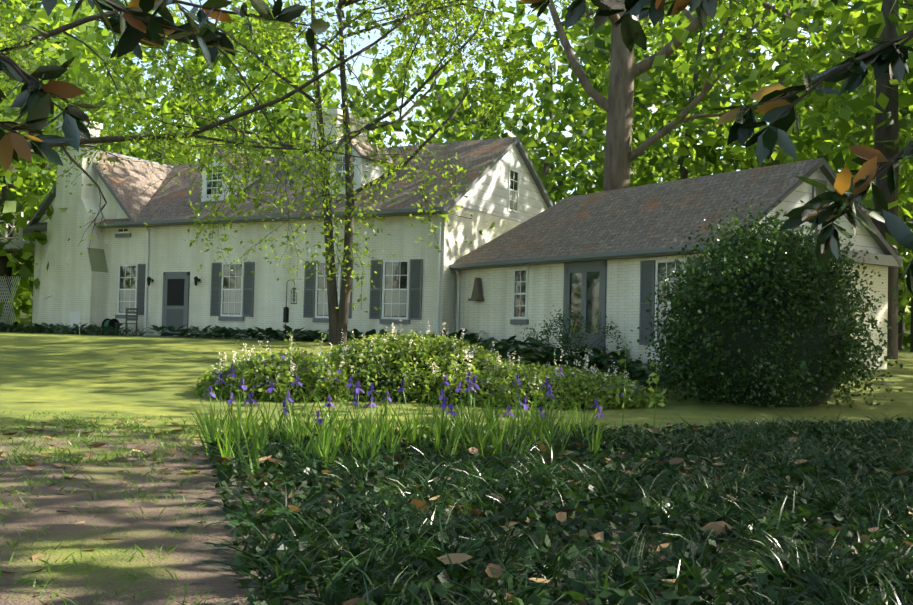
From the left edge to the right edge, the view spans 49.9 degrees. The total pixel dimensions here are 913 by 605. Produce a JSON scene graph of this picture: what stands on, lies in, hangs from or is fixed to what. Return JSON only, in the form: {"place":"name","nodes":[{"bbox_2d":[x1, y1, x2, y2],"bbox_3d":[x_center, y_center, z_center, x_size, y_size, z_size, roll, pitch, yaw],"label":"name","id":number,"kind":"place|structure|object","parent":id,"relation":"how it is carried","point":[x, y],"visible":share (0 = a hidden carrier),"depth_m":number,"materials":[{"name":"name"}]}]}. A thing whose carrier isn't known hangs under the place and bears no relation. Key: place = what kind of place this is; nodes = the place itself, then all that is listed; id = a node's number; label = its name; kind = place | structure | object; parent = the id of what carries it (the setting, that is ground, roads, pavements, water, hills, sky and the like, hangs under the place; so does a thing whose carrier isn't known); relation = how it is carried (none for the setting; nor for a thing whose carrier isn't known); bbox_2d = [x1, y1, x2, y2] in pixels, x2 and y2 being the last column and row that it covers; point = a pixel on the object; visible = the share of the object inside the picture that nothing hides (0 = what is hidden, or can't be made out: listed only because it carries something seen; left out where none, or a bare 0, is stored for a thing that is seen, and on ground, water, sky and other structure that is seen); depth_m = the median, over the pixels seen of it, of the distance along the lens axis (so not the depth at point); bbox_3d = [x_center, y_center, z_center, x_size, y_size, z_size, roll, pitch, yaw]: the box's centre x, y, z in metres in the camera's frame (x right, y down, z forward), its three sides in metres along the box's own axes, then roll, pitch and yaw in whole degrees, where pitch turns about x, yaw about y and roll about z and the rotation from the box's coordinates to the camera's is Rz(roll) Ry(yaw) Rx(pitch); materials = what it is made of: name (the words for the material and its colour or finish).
{"place":"outdoors","nodes":[
{"label":"outdoors","id":0,"kind":"place"},
{"bbox_2d":[0,298,912,604],"bbox_3d":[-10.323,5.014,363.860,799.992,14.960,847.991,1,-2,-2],"label":"ground","id":1,"kind":"structure","parent":0,"point":[96,376],"depth_m":9.29,"materials":[{"name":"green plant"}]},
{"bbox_2d":[0,322,149,335],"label":"ground cover plants","id":2,"kind":"object","parent":1,"relation":"on","point":[64,330],"visible":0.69,"depth_m":33.90,"materials":[{"name":"green plant"}]},
{"bbox_2d":[101,318,119,334],"bbox_3d":[-12.052,0.846,34.181,0.400,0.574,0.520,0,-2,29],"label":"hose reel","id":3,"kind":"object","parent":1,"relation":"on","point":[108,322],"visible":0.69,"depth_m":34.07,"materials":[{"name":"green plastic"}]},
{"bbox_2d":[115,308,137,335],"bbox_3d":[-11.449,0.663,34.032,0.560,0.960,0.520,0,-2,29],"label":"garden chair","id":4,"kind":"object","parent":1,"relation":"on","point":[131,319],"visible":0.9,"depth_m":34.16,"materials":[{"name":"grey wood"}]},
{"bbox_2d":[0,0,567,312],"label":"tree","id":5,"kind":"object","parent":1,"relation":"on","point":[244,179],"depth_m":23.74,"materials":[{"name":"green plant"}]},
{"bbox_2d":[23,108,552,340],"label":"house","id":6,"kind":"structure","parent":1,"relation":"on","point":[152,274],"depth_m":33.04,"materials":[{"name":"white wood"}]},
{"bbox_2d":[0,212,34,325],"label":"porch balcony","id":7,"kind":"structure","parent":6,"relation":"attached to","point":[20,242],"depth_m":37.28,"materials":[{"name":"grey wood"}]},
{"bbox_2d":[283,280,296,336],"bbox_3d":[-5.041,0.233,29.700,0.464,1.859,0.200,0,-2,29],"label":"bird feeder pole","id":8,"kind":"object","parent":1,"relation":"on","point":[285,314],"visible":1,"depth_m":29.69,"materials":[{"name":"black metal"}]},
{"bbox_2d":[234,359,349,401],"bbox_3d":[-3.085,1.755,18.239,2.909,1.487,2.559,0,-2,29],"label":"flowering plant","id":9,"kind":"object","parent":1,"relation":"on","point":[310,400],"visible":0.02,"depth_m":17.13,"materials":[{"name":"plant"}]},
{"bbox_2d":[0,409,661,604],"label":"grass tufts","id":10,"kind":"object","parent":1,"relation":"on","point":[77,445],"visible":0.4,"depth_m":9.15,"materials":[{"name":"green plant"}]},
{"bbox_2d":[24,0,642,345],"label":"tree","id":11,"kind":"object","parent":1,"relation":"on","point":[338,320],"depth_m":27.80,"materials":[{"name":"green plant"}]},
{"bbox_2d":[0,321,689,384],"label":"foundation plants","id":12,"kind":"object","parent":1,"relation":"on","point":[502,347],"visible":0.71,"depth_m":26.17,"materials":[{"name":"green plant"}]},
{"bbox_2d":[189,366,609,478],"bbox_3d":[-0.217,1.153,10.263,2.891,0.909,5.189,-2,-4,64],"label":"iris","id":13,"kind":"object","parent":1,"relation":"on","point":[389,432],"depth_m":9.98,"materials":[{"name":"green plant"}]},
{"bbox_2d":[210,372,595,476],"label":"iris plants","id":14,"kind":"object","parent":13,"relation":"attached to","point":[472,429],"visible":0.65,"depth_m":10.24,"materials":[{"name":"green plant"}]},
{"bbox_2d":[193,330,667,410],"bbox_3d":[-0.451,1.691,18.693,8.870,2.304,3.900,1,-2,-2],"label":"mound","id":15,"kind":"object","parent":1,"relation":"on","point":[639,399],"depth_m":17.49,"materials":[{"name":"green plant"}]},
{"bbox_2d":[210,319,636,388],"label":"white flowers","id":16,"kind":"object","parent":15,"relation":"attached to","point":[394,329],"visible":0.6,"depth_m":17.95,"materials":[{"name":"white plant"}]},
{"bbox_2d":[205,352,644,397],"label":"iris flowers","id":17,"kind":"object","parent":15,"relation":"on","point":[339,371],"visible":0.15,"depth_m":17.40,"materials":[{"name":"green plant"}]},
{"bbox_2d":[232,331,666,434],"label":"flowers","id":18,"kind":"object","parent":1,"relation":"on","point":[651,389],"depth_m":13.05,"materials":[{"name":"plant"}]},
{"bbox_2d":[0,0,912,348],"bbox_3d":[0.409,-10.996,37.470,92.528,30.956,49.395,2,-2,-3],"label":"woodland leaves","id":19,"kind":"object","parent":1,"relation":"on","point":[866,18],"visible":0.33,"depth_m":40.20,"materials":[{"name":"green plant"}]},
{"bbox_2d":[0,0,912,358],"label":"woodland trunks","id":20,"kind":"object","parent":1,"relation":"on","point":[884,132],"visible":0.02,"depth_m":27.12,"materials":[{"name":"brown plant"}]},
{"bbox_2d":[0,419,912,604],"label":"fallen leaves","id":21,"kind":"object","parent":1,"relation":"on","point":[463,557],"visible":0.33,"depth_m":7.42,"materials":[{"name":"brown plant"}]},
{"bbox_2d":[425,372,645,408],"bbox_3d":[1.298,1.862,18.437,4.651,1.177,2.640,1,-2,2],"label":"shrub","id":22,"kind":"object","parent":1,"relation":"on","point":[529,398],"visible":0.02,"depth_m":17.33,"materials":[{"name":"green plant"}]},
{"bbox_2d":[189,410,912,604],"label":"liriope","id":23,"kind":"object","parent":1,"relation":"on","point":[418,538],"visible":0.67,"depth_m":6.17,"materials":[{"name":"green plant"}]},
{"bbox_2d":[208,417,912,604],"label":"ground cover","id":24,"kind":"object","parent":1,"relation":"on","point":[640,519],"visible":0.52,"depth_m":6.40,"materials":[{"name":"green plant"}]},
{"bbox_2d":[521,305,632,362],"bbox_3d":[2.877,0.792,23.515,2.588,1.481,2.206,0,-2,29],"label":"shrub","id":25,"kind":"object","parent":1,"relation":"on","point":[563,337],"depth_m":23.45,"materials":[{"name":"green plant"}]},
{"bbox_2d":[262,0,912,190],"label":"oak tree","id":26,"kind":"object","parent":1,"relation":"on","point":[617,107],"depth_m":37.99,"materials":[{"name":"green plant"}]},
{"bbox_2d":[449,158,902,377],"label":"house wing","id":27,"kind":"structure","parent":1,"relation":"on","point":[610,251],"depth_m":24.47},
{"bbox_2d":[617,194,903,409],"bbox_3d":[5.925,0.208,18.930,4.941,4.735,4.957,0,-2,29],"label":"boxwood","id":28,"kind":"object","parent":1,"relation":"on","point":[678,352],"depth_m":17.92,"materials":[{"name":"green plant"}]},
{"bbox_2d":[902,68,912,79],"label":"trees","id":29,"kind":"object","parent":1,"relation":"on","point":[909,75],"visible":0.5,"depth_m":27.87,"materials":[{"name":"green plant"}]},
{"bbox_2d":[0,0,912,295],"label":"magnolia","id":30,"kind":"object","parent":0,"point":[208,38],"depth_m":5.33,"materials":[{"name":"green plant"}]},
{"bbox_2d":[0,0,912,252],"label":"magnolia leaves","id":31,"kind":"object","parent":30,"relation":"attached to","point":[18,143],"visible":0.69,"depth_m":5.30,"materials":[{"name":"brown plant"}]},
{"bbox_2d":[14,0,907,254],"label":"sky","id":32,"kind":"structure","parent":0,"point":[366,41],"materials":[{"name":"white"}]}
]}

